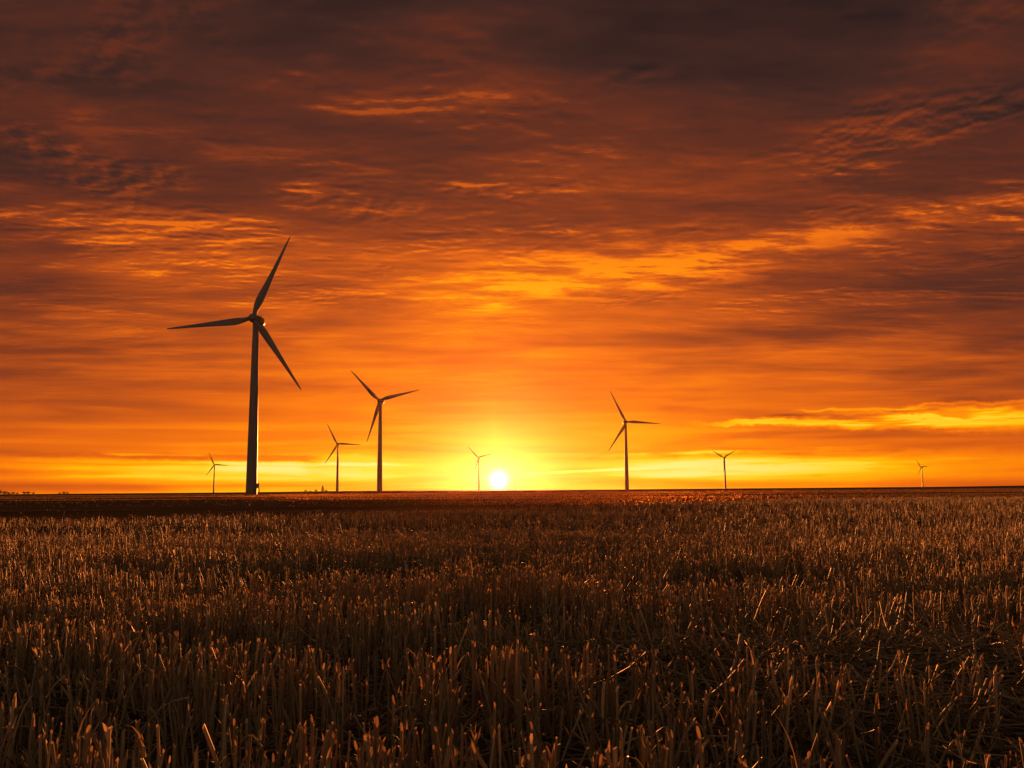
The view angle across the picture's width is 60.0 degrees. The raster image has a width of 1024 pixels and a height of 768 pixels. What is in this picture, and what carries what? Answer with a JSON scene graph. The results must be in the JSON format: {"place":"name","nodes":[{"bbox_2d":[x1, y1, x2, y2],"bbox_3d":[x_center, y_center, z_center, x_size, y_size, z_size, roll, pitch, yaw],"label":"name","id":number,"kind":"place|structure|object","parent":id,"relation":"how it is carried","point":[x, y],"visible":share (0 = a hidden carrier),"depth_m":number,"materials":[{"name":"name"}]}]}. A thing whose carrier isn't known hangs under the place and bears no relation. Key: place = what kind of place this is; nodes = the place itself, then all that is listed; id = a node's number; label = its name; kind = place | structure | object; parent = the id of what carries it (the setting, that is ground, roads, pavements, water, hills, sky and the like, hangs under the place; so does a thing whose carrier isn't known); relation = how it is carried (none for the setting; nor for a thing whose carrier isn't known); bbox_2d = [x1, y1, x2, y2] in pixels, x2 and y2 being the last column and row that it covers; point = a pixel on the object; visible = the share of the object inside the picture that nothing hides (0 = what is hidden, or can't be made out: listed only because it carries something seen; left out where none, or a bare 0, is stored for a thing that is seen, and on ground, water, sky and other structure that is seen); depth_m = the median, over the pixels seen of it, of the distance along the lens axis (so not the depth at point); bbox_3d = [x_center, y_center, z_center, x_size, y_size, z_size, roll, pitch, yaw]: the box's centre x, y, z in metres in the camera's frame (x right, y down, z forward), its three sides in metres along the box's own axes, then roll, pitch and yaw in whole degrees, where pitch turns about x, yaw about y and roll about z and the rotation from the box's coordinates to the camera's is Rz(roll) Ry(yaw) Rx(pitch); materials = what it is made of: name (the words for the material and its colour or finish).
{"place":"outdoors","nodes":[
{"label":"outdoors","id":0,"kind":"place"},
{"bbox_2d":[0,486,1023,767],"bbox_3d":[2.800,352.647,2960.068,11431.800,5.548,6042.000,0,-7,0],"label":"ground","id":1,"kind":"structure","parent":0,"point":[90,508],"depth_m":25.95,"materials":[{"name":"brown plant"}]},
{"bbox_2d":[3,692,16,767],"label":"stubble stalk","id":2,"kind":"object","parent":1,"relation":"on","point":[14,705],"visible":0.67,"depth_m":2.79,"materials":[{"name":"plant"}]},
{"bbox_2d":[20,712,34,767],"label":"stubble stalk","id":3,"kind":"object","parent":1,"relation":"on","point":[29,751],"visible":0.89,"depth_m":2.67,"materials":[{"name":"plant"}]},
{"bbox_2d":[32,647,55,696],"bbox_3d":[-2.073,1.283,3.944,0.069,0.242,0.105,-5,-8,32],"label":"stubble stalk","id":4,"kind":"object","parent":1,"relation":"on","point":[35,652],"visible":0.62,"depth_m":3.93,"materials":[{"name":"plant"}]},
{"bbox_2d":[52,639,62,696],"bbox_3d":[-2.034,1.272,3.957,0.053,0.264,0.066,-7,-9,43],"label":"stubble stalk","id":5,"kind":"object","parent":1,"relation":"on","point":[60,666],"visible":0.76,"depth_m":3.95,"materials":[{"name":"plant"}]},
{"bbox_2d":[207,454,227,492],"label":"wind turbine","id":6,"kind":"object","parent":1,"relation":"on","point":[214,474],"visible":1,"depth_m":2543.69,"materials":[{"name":"metal"}]},
{"bbox_2d":[217,694,228,767],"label":"stubble stalk","id":7,"kind":"object","parent":1,"relation":"on","point":[224,730],"visible":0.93,"depth_m":2.82,"materials":[{"name":"plant"}]},
{"bbox_2d":[167,237,300,493],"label":"wind turbine","id":8,"kind":"object","parent":1,"relation":"on","point":[258,322],"visible":0.96,"depth_m":403.91,"materials":[{"name":"metal"}]},
{"bbox_2d":[325,424,359,491],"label":"wind turbine","id":9,"kind":"object","parent":1,"relation":"on","point":[337,474],"visible":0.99,"depth_m":1487.95,"materials":[{"name":"metal"}]},
{"bbox_2d":[351,371,419,491],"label":"wind turbine","id":10,"kind":"object","parent":1,"relation":"on","point":[379,458],"visible":0.98,"depth_m":778.76,"materials":[{"name":"metal"}]},
{"bbox_2d":[468,447,492,490],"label":"wind turbine","id":11,"kind":"object","parent":1,"relation":"on","point":[478,468],"visible":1,"depth_m":2151.66,"materials":[{"name":"metal"}]},
{"bbox_2d":[0,488,1023,522],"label":"short stubble","id":12,"kind":"object","parent":1,"relation":"on","point":[643,494],"visible":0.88,"depth_m":183.23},
{"bbox_2d":[561,706,583,759],"bbox_3d":[0.202,1.196,3.009,0.087,0.188,0.041,0,-7,0],"label":"stubble stalk","id":13,"kind":"object","parent":1,"relation":"on","point":[580,712],"visible":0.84,"depth_m":3.02,"materials":[{"name":"plant"}]},
{"bbox_2d":[609,391,659,489],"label":"wind turbine","id":14,"kind":"object","parent":1,"relation":"on","point":[624,426],"visible":0.98,"depth_m":1049.31,"materials":[{"name":"metal"}]},
{"bbox_2d":[713,450,735,488],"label":"wind turbine","id":15,"kind":"object","parent":1,"relation":"on","point":[724,468],"visible":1,"depth_m":2285.77,"materials":[{"name":"metal"}]},
{"bbox_2d":[779,659,791,694],"bbox_3d":[1.131,1.276,3.746,0.110,0.227,0.026,-3,-7,23],"label":"stubble stalk","id":16,"kind":"object","parent":1,"relation":"on","point":[790,663],"visible":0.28,"depth_m":3.74,"materials":[{"name":"plant"}]},
{"bbox_2d":[779,674,793,764],"bbox_3d":[0.929,1.127,2.976,0.046,0.305,0.117,-4,-8,29],"label":"stubble stalk","id":17,"kind":"object","parent":1,"relation":"on","point":[788,714],"visible":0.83,"depth_m":2.97,"materials":[{"name":"plant"}]},
{"bbox_2d":[805,672,819,767],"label":"stubble stalk","id":18,"kind":"object","parent":1,"relation":"on","point":[815,716],"visible":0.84,"depth_m":2.91,"materials":[{"name":"plant"}]},
{"bbox_2d":[825,679,840,741],"bbox_3d":[1.110,1.163,3.106,0.073,0.254,0.067,2,-7,-20],"label":"stubble stalk","id":19,"kind":"object","parent":1,"relation":"on","point":[835,699],"visible":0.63,"depth_m":3.10,"materials":[{"name":"plant"}]},
{"bbox_2d":[874,693,886,767],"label":"stubble stalk","id":20,"kind":"object","parent":1,"relation":"on","point":[877,741],"visible":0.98,"depth_m":2.66,"materials":[{"name":"plant"}]},
{"bbox_2d":[906,698,915,767],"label":"stubble stalk","id":21,"kind":"object","parent":1,"relation":"on","point":[912,747],"visible":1,"depth_m":2.77,"materials":[{"name":"plant"}]},
{"bbox_2d":[916,460,926,486],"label":"wind turbine","id":22,"kind":"object","parent":1,"relation":"on","point":[922,473],"visible":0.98,"depth_m":3570.01,"materials":[{"name":"metal"}]},
{"bbox_2d":[0,0,1023,493],"label":"sky","id":23,"kind":"structure","parent":0,"point":[787,236],"materials":[{"name":"orange"}]}
]}

